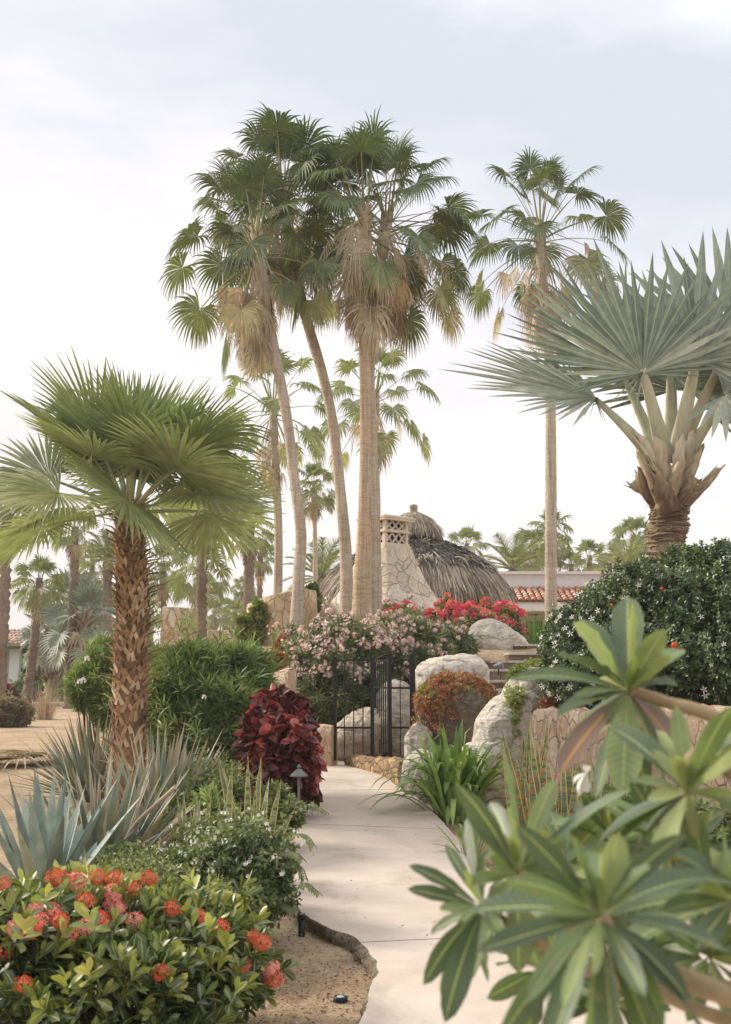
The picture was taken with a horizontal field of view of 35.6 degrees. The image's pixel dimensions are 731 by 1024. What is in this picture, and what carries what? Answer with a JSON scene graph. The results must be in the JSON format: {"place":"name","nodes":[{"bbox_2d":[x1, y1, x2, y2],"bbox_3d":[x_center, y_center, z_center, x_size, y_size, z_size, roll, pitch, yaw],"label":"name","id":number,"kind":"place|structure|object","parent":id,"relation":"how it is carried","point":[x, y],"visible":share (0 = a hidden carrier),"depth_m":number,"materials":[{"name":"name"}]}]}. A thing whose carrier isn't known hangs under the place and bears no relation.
{"place":"outdoors","nodes":[
{"label":"outdoors","id":0,"kind":"place"},
{"bbox_2d":[20,683,66,719],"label":"dry grass","id":1,"kind":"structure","parent":0,"point":[44,713],"depth_m":33.73,"materials":[{"name":"plant"}]},
{"bbox_2d":[11,625,114,682],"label":"building","id":2,"kind":"structure","parent":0,"point":[37,676],"depth_m":56.23,"materials":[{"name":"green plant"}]},
{"bbox_2d":[246,918,367,1023],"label":"gravel","id":3,"kind":"structure","parent":0,"point":[356,979],"depth_m":5.99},
{"bbox_2d":[0,645,730,1023],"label":"ground","id":4,"kind":"structure","parent":0,"point":[18,737],"depth_m":6.91,"materials":[{"name":"sand"}]},
{"bbox_2d":[0,504,34,695],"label":"fan palm","id":5,"kind":"object","parent":4,"relation":"on","point":[5,585],"visible":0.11,"depth_m":41.72,"materials":[{"name":"green plant"}]},
{"bbox_2d":[0,690,39,727],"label":"shrub","id":6,"kind":"object","parent":4,"relation":"on","point":[15,711],"visible":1,"depth_m":29.25,"materials":[{"name":"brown plant"}]},
{"bbox_2d":[6,629,39,684],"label":"garden outbuilding","id":7,"kind":"structure","parent":4,"relation":"on","point":[14,660],"depth_m":54.97,"materials":[{"name":"beige paint"}]},
{"bbox_2d":[8,672,44,701],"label":"shrub","id":8,"kind":"object","parent":4,"relation":"on","point":[19,685],"visible":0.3,"depth_m":51.01,"materials":[{"name":"green plant"}]},
{"bbox_2d":[9,553,67,705],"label":"fan palm","id":9,"kind":"object","parent":4,"relation":"on","point":[38,597],"visible":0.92,"depth_m":45.68,"materials":[{"name":"green plant"}]},
{"bbox_2d":[0,749,80,770],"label":"stone edging","id":10,"kind":"object","parent":4,"relation":"on","point":[11,754],"visible":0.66,"depth_m":16.51,"materials":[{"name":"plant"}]},
{"bbox_2d":[14,605,67,701],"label":"silver palm","id":11,"kind":"object","parent":4,"relation":"on","point":[53,678],"visible":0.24,"depth_m":47.24,"materials":[{"name":"green plant"}]},
{"bbox_2d":[31,565,112,666],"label":"silver palm","id":12,"kind":"object","parent":4,"relation":"on","point":[66,574],"visible":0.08,"depth_m":57.65,"materials":[{"name":"green plant"}]},
{"bbox_2d":[35,575,115,671],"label":"silver palm","id":13,"kind":"object","parent":4,"relation":"on","point":[88,594],"visible":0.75,"depth_m":43.46,"materials":[{"name":"green plant"}]},
{"bbox_2d":[50,504,101,708],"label":"fan palm","id":14,"kind":"object","parent":4,"relation":"on","point":[74,549],"visible":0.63,"depth_m":43.92,"materials":[{"name":"green plant"}]},
{"bbox_2d":[1,709,155,802],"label":"agave","id":15,"kind":"object","parent":4,"relation":"on","point":[81,763],"visible":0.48,"depth_m":12.45,"materials":[{"name":"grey plant"}]},
{"bbox_2d":[0,767,163,885],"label":"agave","id":16,"kind":"object","parent":4,"relation":"on","point":[45,841],"visible":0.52,"depth_m":7.20,"materials":[{"name":"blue plant"}]},
{"bbox_2d":[55,628,114,757],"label":"oleander","id":17,"kind":"object","parent":4,"relation":"on","point":[87,685],"visible":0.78,"depth_m":14.32,"materials":[{"name":"green plant"}]},
{"bbox_2d":[65,527,115,636],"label":"date palm","id":18,"kind":"object","parent":4,"relation":"on","point":[106,558],"visible":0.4,"depth_m":49.90,"materials":[{"name":"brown plant"}]},
{"bbox_2d":[78,544,103,612],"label":"fan palm","id":19,"kind":"object","parent":4,"relation":"on","point":[92,570],"visible":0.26,"depth_m":59.87,"materials":[{"name":"green plant"}]},
{"bbox_2d":[0,746,204,874],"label":"agave","id":20,"kind":"object","parent":4,"relation":"on","point":[110,816],"visible":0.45,"depth_m":8.02,"materials":[{"name":"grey plant"}]},
{"bbox_2d":[123,786,176,843],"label":"dry stalk","id":21,"kind":"object","parent":20,"relation":"on","point":[158,802],"visible":0.79,"depth_m":7.69,"materials":[{"name":"plant"}]},
{"bbox_2d":[0,346,285,821],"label":"fan palm","id":22,"kind":"object","parent":4,"relation":"on","point":[108,433],"visible":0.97,"depth_m":11.77,"materials":[{"name":"green plant"}]},
{"bbox_2d":[0,855,297,1023],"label":"ixora shrub","id":23,"kind":"object","parent":4,"relation":"on","point":[138,960],"visible":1,"depth_m":4.63,"materials":[{"name":"green plant"}]},
{"bbox_2d":[147,598,160,649],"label":"fan palm","id":24,"kind":"object","parent":4,"relation":"on","point":[152,611],"visible":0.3,"depth_m":87.57,"materials":[{"name":"green plant"}]},
{"bbox_2d":[88,836,235,916],"bbox_3d":[-1.312,2.235,6.566,0.740,0.658,1.606,6,-10,-34],"label":"ground shrub","id":25,"kind":"object","parent":4,"relation":"on","point":[116,857],"visible":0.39,"depth_m":6.48,"materials":[{"name":"green plant"}]},
{"bbox_2d":[145,540,189,646],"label":"fan palm","id":26,"kind":"object","parent":4,"relation":"on","point":[163,595],"visible":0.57,"depth_m":49.83,"materials":[{"name":"green plant"}]},
{"bbox_2d":[80,722,255,853],"bbox_3d":[-1.612,2.367,9.730,1.417,1.225,1.480,-5,-9,29],"label":"agave","id":27,"kind":"object","parent":4,"relation":"on","point":[158,769],"visible":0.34,"depth_m":9.56,"materials":[{"name":"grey plant"}]},
{"bbox_2d":[161,606,196,647],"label":"stone pillar","id":28,"kind":"structure","parent":4,"relation":"on","point":[171,616],"depth_m":23.62,"materials":[{"name":"beige stone"}]},
{"bbox_2d":[170,789,211,852],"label":"snake plant","id":29,"kind":"object","parent":4,"relation":"on","point":[183,818],"visible":0.19,"depth_m":7.95,"materials":[{"name":"green plant"}]},
{"bbox_2d":[165,542,233,610],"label":"fan palm","id":30,"kind":"object","parent":4,"relation":"on","point":[189,590],"visible":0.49,"depth_m":41.71,"materials":[{"name":"green plant"}]},
{"bbox_2d":[147,746,256,834],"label":"ground shrub","id":31,"kind":"object","parent":4,"relation":"on","point":[239,782],"visible":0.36,"depth_m":9.44,"materials":[{"name":"green plant"}]},
{"bbox_2d":[164,470,251,642],"bbox_3d":[-3.709,1.201,27.149,2.310,5.730,2.208,0,-8,0],"label":"fan palm","id":32,"kind":"object","parent":4,"relation":"on","point":[201,603],"visible":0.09,"depth_m":26.91,"materials":[{"name":"green plant"}]},
{"bbox_2d":[186,780,239,824],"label":"ground shrub","id":33,"kind":"object","parent":4,"relation":"on","point":[203,795],"visible":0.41,"depth_m":8.61,"materials":[{"name":"green plant"}]},
{"bbox_2d":[143,607,287,768],"bbox_3d":[-1.793,2.154,12.860,1.975,2.207,2.014,0,-8,0],"label":"oleander","id":34,"kind":"object","parent":4,"relation":"on","point":[206,689],"visible":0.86,"depth_m":12.49,"materials":[{"name":"green plant"}]},
{"bbox_2d":[206,600,231,630],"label":"fan palm","id":35,"kind":"object","parent":4,"relation":"on","point":[213,622],"visible":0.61,"depth_m":77.51,"materials":[{"name":"green plant"}]},
{"bbox_2d":[207,630,237,644],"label":"stone wall","id":36,"kind":"structure","parent":4,"relation":"on","point":[214,632],"depth_m":29.71,"materials":[{"name":"beige stone"}]},
{"bbox_2d":[220,600,240,630],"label":"fan palm","id":37,"kind":"object","parent":4,"relation":"on","point":[232,606],"visible":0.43,"depth_m":75.40,"materials":[{"name":"green plant"}]},
{"bbox_2d":[136,803,328,930],"bbox_3d":[-0.930,2.209,7.044,1.058,0.841,1.541,4,-9,-28],"label":"jasmine shrub","id":38,"kind":"object","parent":4,"relation":"on","point":[244,846],"visible":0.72,"depth_m":6.80,"materials":[{"name":"green plant"}]},
{"bbox_2d":[229,576,256,613],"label":"fan palm","id":39,"kind":"object","parent":4,"relation":"on","point":[238,586],"visible":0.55,"depth_m":74.74,"materials":[{"name":"green plant"}]},
{"bbox_2d":[222,505,273,612],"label":"fan palm","id":40,"kind":"object","parent":4,"relation":"on","point":[248,578],"visible":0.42,"depth_m":39.97,"materials":[{"name":"green plant"}]},
{"bbox_2d":[227,596,271,645],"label":"shrub","id":41,"kind":"object","parent":4,"relation":"on","point":[253,620],"visible":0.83,"depth_m":22.80,"materials":[{"name":"green plant"}]},
{"bbox_2d":[206,749,293,842],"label":"snake plant","id":42,"kind":"object","parent":4,"relation":"on","point":[227,787],"visible":0.2,"depth_m":8.28,"materials":[{"name":"green plant"}]},
{"bbox_2d":[156,147,347,628],"bbox_3d":[-1.979,-1.987,20.457,3.499,9.321,3.396,0,-8,0],"label":"fan palm","id":43,"kind":"object","parent":4,"relation":"on","point":[248,317],"visible":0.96,"depth_m":20.49,"materials":[{"name":"green plant"}]},
{"bbox_2d":[253,537,273,598],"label":"fan palm","id":44,"kind":"object","parent":4,"relation":"on","point":[261,567],"visible":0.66,"depth_m":51.98,"materials":[{"name":"green plant"}]},
{"bbox_2d":[217,349,327,594],"bbox_3d":[-2.373,-0.272,29.286,3.324,8.109,3.254,0,-8,0],"label":"fan palm","id":45,"kind":"object","parent":4,"relation":"on","point":[277,451],"visible":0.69,"depth_m":29.30,"materials":[{"name":"green plant"}]},
{"bbox_2d":[229,683,327,824],"bbox_3d":[-0.885,2.443,11.498,1.008,1.419,1.155,0,-8,0],"label":"copperleaf shrub","id":46,"kind":"object","parent":4,"relation":"on","point":[278,735],"visible":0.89,"depth_m":11.26,"materials":[{"name":"red plant"}]},
{"bbox_2d":[193,102,364,615],"bbox_3d":[-1.655,-2.671,22.104,3.437,10.812,3.415,0,-8,0],"label":"fan palm","id":47,"kind":"object","parent":4,"relation":"on","point":[280,135],"visible":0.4,"depth_m":21.94,"materials":[{"name":"green plant"}]},
{"bbox_2d":[267,633,291,671],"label":"shrub","id":48,"kind":"object","parent":4,"relation":"on","point":[279,654],"visible":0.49,"depth_m":17.43,"materials":[{"name":"green plant"}]},
{"bbox_2d":[242,779,316,840],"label":"ground shrub","id":49,"kind":"object","parent":4,"relation":"on","point":[289,802],"visible":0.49,"depth_m":9.59,"materials":[{"name":"green plant"}]},
{"bbox_2d":[246,589,317,646],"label":"stone wall","id":50,"kind":"structure","parent":4,"relation":"on","point":[278,606],"depth_m":22.98,"materials":[{"name":"beige stone"}]},
{"bbox_2d":[272,668,296,692],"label":"stone wall","id":51,"kind":"structure","parent":4,"relation":"on","point":[288,676],"depth_m":16.46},
{"bbox_2d":[290,764,307,798],"bbox_3d":[-0.636,2.768,10.826,0.173,0.727,0.173,0,-8,0],"label":"path lamp","id":52,"kind":"object","parent":4,"relation":"on","point":[298,773],"visible":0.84,"depth_m":10.83,"materials":[{"name":"grey metal"}]},
{"bbox_2d":[283,537,339,615],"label":"date palm","id":53,"kind":"object","parent":4,"relation":"on","point":[326,566],"visible":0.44,"depth_m":47.87,"materials":[{"name":"green plant"}]},
{"bbox_2d":[288,461,335,581],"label":"fan palm","id":54,"kind":"object","parent":4,"relation":"on","point":[315,507],"visible":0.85,"depth_m":42.26,"materials":[{"name":"green plant"}]},
{"bbox_2d":[304,581,322,614],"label":"shrub","id":55,"kind":"object","parent":4,"relation":"on","point":[314,585],"visible":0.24,"depth_m":26.43,"materials":[{"name":"green plant"}]},
{"bbox_2d":[317,724,336,765],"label":"stone wall","id":56,"kind":"structure","parent":4,"relation":"on","point":[326,732],"depth_m":15.59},
{"bbox_2d":[266,595,425,724],"bbox_3d":[-0.190,2.435,18.181,2.949,2.231,2.615,0,-8,0],"label":"oleander","id":57,"kind":"object","parent":4,"relation":"on","point":[310,653],"visible":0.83,"depth_m":17.66,"materials":[{"name":"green plant"}]},
{"bbox_2d":[337,707,394,760],"bbox_3d":[-0.070,3.307,16.702,1.035,0.882,0.975,0,-8,0],"label":"boulder","id":58,"kind":"object","parent":4,"relation":"on","point":[357,735],"visible":0.54,"depth_m":16.34,"materials":[{"name":"beige stone"}]},
{"bbox_2d":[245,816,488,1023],"bbox_3d":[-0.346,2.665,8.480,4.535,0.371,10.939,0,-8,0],"label":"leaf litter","id":59,"kind":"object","parent":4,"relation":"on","point":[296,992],"visible":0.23,"depth_m":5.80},
{"bbox_2d":[261,104,475,620],"bbox_3d":[0.036,-2.519,21.107,4.159,10.274,3.627,0,-8,0],"label":"fan palm","id":60,"kind":"object","parent":4,"relation":"on","point":[364,319],"visible":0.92,"depth_m":21.02,"materials":[{"name":"green plant"}]},
{"bbox_2d":[344,753,402,785],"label":"stone kerb","id":61,"kind":"structure","parent":4,"relation":"on","point":[381,765],"depth_m":14.56,"materials":[{"name":"stone"}]},
{"bbox_2d":[333,657,374,760],"bbox_3d":[-0.161,2.723,15.747,0.571,1.415,0.058,-1,-8,5],"label":"iron fence","id":62,"kind":"object","parent":61,"relation":"on","point":[371,688],"visible":0.91,"depth_m":15.73,"materials":[{"name":"metal"}]},
{"bbox_2d":[315,342,440,514],"bbox_3d":[0.330,-0.454,30.359,3.414,8.769,3.295,0,-8,0],"label":"fan palm","id":63,"kind":"object","parent":4,"relation":"on","point":[384,440],"visible":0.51,"depth_m":30.51,"materials":[{"name":"green plant"}]},
{"bbox_2d":[321,514,437,630],"bbox_3d":[0.437,1.519,24.028,2.430,3.006,2.431,-7,-11,40],"label":"stone chimney","id":64,"kind":"object","parent":4,"relation":"on","point":[402,576],"visible":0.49,"depth_m":23.64,"materials":[{"name":"beige stone"}]},
{"bbox_2d":[374,657,391,756],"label":"iron gate","id":65,"kind":"structure","parent":4,"relation":"on","point":[389,706],"depth_m":15.97,"materials":[{"name":"metal"}]},
{"bbox_2d":[288,128,481,619],"bbox_3d":[0.430,-2.538,22.129,3.880,10.557,3.637,0,-8,0],"label":"fan palm","id":66,"kind":"object","parent":4,"relation":"on","point":[444,270],"visible":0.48,"depth_m":22.16,"materials":[{"name":"green plant"}]},
{"bbox_2d":[376,679,417,757],"bbox_3d":[0.466,3.103,17.033,0.752,1.191,0.732,0,-8,0],"label":"boulder","id":67,"kind":"object","parent":4,"relation":"on","point":[405,707],"visible":0.31,"depth_m":16.73,"materials":[{"name":"stone"}]},
{"bbox_2d":[382,599,423,612],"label":"bougainvillea","id":68,"kind":"object","parent":4,"relation":"on","point":[393,606],"visible":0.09,"depth_m":22.33,"materials":[{"name":"red plant"}]},
{"bbox_2d":[392,654,414,755],"bbox_3d":[0.526,2.702,15.776,0.335,1.465,0.083,0,-8,0],"label":"iron fence","id":69,"kind":"object","parent":4,"relation":"on","point":[411,660],"visible":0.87,"depth_m":15.79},
{"bbox_2d":[401,748,434,802],"bbox_3d":[0.625,3.039,12.889,0.456,0.706,0.429,0,-8,0],"label":"boulder","id":70,"kind":"object","parent":4,"relation":"on","point":[408,786],"visible":0.24,"depth_m":12.75,"materials":[{"name":"stone"}]},
{"bbox_2d":[404,723,432,756],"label":"boulder","id":71,"kind":"object","parent":4,"relation":"on","point":[411,737],"visible":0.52,"depth_m":14.32,"materials":[{"name":"stone"}]},
{"bbox_2d":[319,504,519,612],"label":"thatched palapa","id":72,"kind":"structure","parent":4,"relation":"on","point":[463,574],"depth_m":29.47,"materials":[{"name":"grey plant"}]},
{"bbox_2d":[372,592,484,663],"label":"oleander","id":73,"kind":"object","parent":4,"relation":"on","point":[440,637],"visible":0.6,"depth_m":19.04,"materials":[{"name":"green plant"}]},
{"bbox_2d":[357,719,521,824],"bbox_3d":[0.899,2.700,11.744,1.807,1.194,1.715,3,-9,-22],"label":"lily clump","id":74,"kind":"object","parent":4,"relation":"on","point":[447,770],"visible":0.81,"depth_m":11.52,"materials":[{"name":"green plant"}]},
{"bbox_2d":[415,653,489,692],"bbox_3d":[1.281,2.910,16.945,1.146,1.603,1.056,0,-8,0],"label":"boulder","id":75,"kind":"object","parent":4,"relation":"on","point":[462,662],"visible":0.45,"depth_m":16.68,"materials":[{"name":"stone"}]},
{"bbox_2d":[417,676,491,755],"bbox_3d":[1.159,2.846,14.644,0.997,1.444,0.870,0,-8,0],"label":"boulder","id":76,"kind":"object","parent":4,"relation":"on","point":[469,706],"visible":0.42,"depth_m":14.30,"materials":[{"name":"stone"}]},
{"bbox_2d":[409,669,497,733],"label":"trailing vine","id":77,"kind":"object","parent":76,"relation":"on","point":[438,681],"visible":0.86,"depth_m":14.43,"materials":[{"name":"red plant"}]},
{"bbox_2d":[435,819,486,855],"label":"lily clump","id":78,"kind":"object","parent":4,"relation":"on","point":[461,835],"visible":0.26,"depth_m":9.55,"materials":[{"name":"green plant"}]},
{"bbox_2d":[446,525,490,558],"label":"fan palm","id":79,"kind":"object","parent":4,"relation":"on","point":[466,532],"visible":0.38,"depth_m":55.16,"materials":[{"name":"green plant"}]},
{"bbox_2d":[410,592,529,638],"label":"bougainvillea","id":80,"kind":"object","parent":4,"relation":"on","point":[450,609],"visible":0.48,"depth_m":21.11,"materials":[{"name":"red plant"}]},
{"bbox_2d":[462,741,515,806],"bbox_3d":[1.366,2.959,12.703,0.678,0.827,0.590,0,-8,0],"label":"boulder","id":81,"kind":"object","parent":4,"relation":"on","point":[475,746],"visible":0.3,"depth_m":12.46,"materials":[{"name":"stone"}]},
{"bbox_2d":[468,618,528,649],"bbox_3d":[2.373,2.347,20.464,1.167,0.861,0.645,0,-8,0],"label":"boulder","id":82,"kind":"object","parent":4,"relation":"on","point":[496,634],"visible":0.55,"depth_m":20.23,"materials":[{"name":"stone"}]},
{"bbox_2d":[472,690,543,772],"bbox_3d":[1.640,2.705,12.937,0.884,1.360,0.773,0,-8,0],"label":"boulder","id":83,"kind":"object","parent":4,"relation":"on","point":[490,720],"visible":0.45,"depth_m":12.66,"materials":[{"name":"stone"}]},
{"bbox_2d":[499,658,530,738],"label":"trailing vine","id":84,"kind":"object","parent":83,"relation":"on","point":[513,670],"visible":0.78,"depth_m":12.77,"materials":[{"name":"green plant"}]},
{"bbox_2d":[479,530,544,570],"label":"date palm","id":85,"kind":"object","parent":4,"relation":"on","point":[514,560],"visible":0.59,"depth_m":49.89,"materials":[{"name":"green plant"}]},
{"bbox_2d":[485,644,540,692],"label":"stone stairs","id":86,"kind":"structure","parent":4,"relation":"on","point":[496,679],"depth_m":18.81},
{"bbox_2d":[501,667,543,698],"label":"boulder","id":87,"kind":"object","parent":4,"relation":"on","point":[531,686],"visible":0.15,"depth_m":13.19,"materials":[{"name":"stone"}]},
{"bbox_2d":[501,715,548,846],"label":"snake plant","id":88,"kind":"object","parent":4,"relation":"on","point":[537,767],"visible":0.35,"depth_m":10.17,"materials":[{"name":"green plant"}]},
{"bbox_2d":[507,527,544,570],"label":"fan palm","id":89,"kind":"object","parent":4,"relation":"on","point":[537,533],"visible":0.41,"depth_m":55.92,"materials":[{"name":"green plant"}]},
{"bbox_2d":[479,730,572,854],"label":"coral plant","id":90,"kind":"object","parent":4,"relation":"on","point":[531,793],"visible":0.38,"depth_m":9.41,"materials":[{"name":"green plant"}]},
{"bbox_2d":[521,611,551,643],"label":"grass tuft","id":91,"kind":"object","parent":4,"relation":"on","point":[533,638],"visible":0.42,"depth_m":21.72,"materials":[{"name":"green plant"}]},
{"bbox_2d":[531,694,560,721],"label":"trailing vine","id":92,"kind":"object","parent":4,"relation":"on","point":[545,702],"visible":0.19,"depth_m":11.99,"materials":[{"name":"brown plant"}]},
{"bbox_2d":[464,146,633,621],"bbox_3d":[3.889,-2.432,24.671,3.658,11.090,3.518,2,-8,-11],"label":"fan palm","id":93,"kind":"object","parent":4,"relation":"on","point":[546,172],"visible":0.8,"depth_m":24.75,"materials":[{"name":"green plant"}]},
{"bbox_2d":[528,508,574,559],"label":"fan palm","id":94,"kind":"object","parent":4,"relation":"on","point":[563,540],"visible":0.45,"depth_m":58.22,"materials":[{"name":"green plant"}]},
{"bbox_2d":[408,597,730,1023],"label":"plumeria","id":95,"kind":"object","parent":4,"relation":"on","point":[657,891],"visible":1,"depth_m":1.58,"materials":[{"name":"green plant"}]},
{"bbox_2d":[498,571,644,626],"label":"white house","id":96,"kind":"structure","parent":4,"relation":"on","point":[527,588],"depth_m":37.98,"materials":[{"name":"paint"}]},
{"bbox_2d":[557,550,585,570],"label":"fan palm","id":97,"kind":"object","parent":4,"relation":"on","point":[560,563],"visible":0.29,"depth_m":58.10,"materials":[{"name":"green plant"}]},
{"bbox_2d":[523,750,630,861],"bbox_3d":[1.857,2.469,9.538,0.998,0.984,0.698,1,-8,-10],"label":"snake plant","id":98,"kind":"object","parent":4,"relation":"on","point":[566,802],"visible":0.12,"depth_m":9.54,"materials":[{"name":"green plant"}]},
{"bbox_2d":[440,227,730,568],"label":"silver palm","id":99,"kind":"object","parent":4,"relation":"on","point":[633,342],"visible":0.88,"depth_m":12.52,"materials":[{"name":"green plant"}]},
{"bbox_2d":[569,537,608,570],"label":"fan palm","id":100,"kind":"object","parent":4,"relation":"on","point":[585,545],"visible":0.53,"depth_m":54.13,"materials":[{"name":"green plant"}]},
{"bbox_2d":[592,533,646,570],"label":"date palm","id":101,"kind":"object","parent":4,"relation":"on","point":[628,556],"visible":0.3,"depth_m":45.95,"materials":[{"name":"green plant"}]},
{"bbox_2d":[607,515,647,567],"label":"fan palm","id":102,"kind":"object","parent":4,"relation":"on","point":[630,524],"visible":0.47,"depth_m":50.20,"materials":[{"name":"green plant"}]},
{"bbox_2d":[531,703,730,832],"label":"retaining wall","id":103,"kind":"structure","parent":4,"relation":"on","point":[560,727],"depth_m":10.89,"materials":[{"name":"stone"}]},
{"bbox_2d":[535,537,730,709],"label":"hedge","id":104,"kind":"object","parent":4,"relation":"on","point":[686,606],"visible":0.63,"depth_m":11.11,"materials":[{"name":"green plant"}]},
{"bbox_2d":[573,782,730,861],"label":"ground shrub","id":105,"kind":"object","parent":4,"relation":"on","point":[705,805],"visible":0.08,"depth_m":8.10,"materials":[{"name":"green plant"}]},
{"bbox_2d":[0,0,730,646],"label":"sky","id":106,"kind":"structure","parent":0,"point":[108,108],"materials":[{"name":"white"}]},
{"bbox_2d":[288,761,730,1023],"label":"path","id":107,"kind":"structure","parent":0,"point":[377,849],"depth_m":7.82,"materials":[{"name":"concrete"}]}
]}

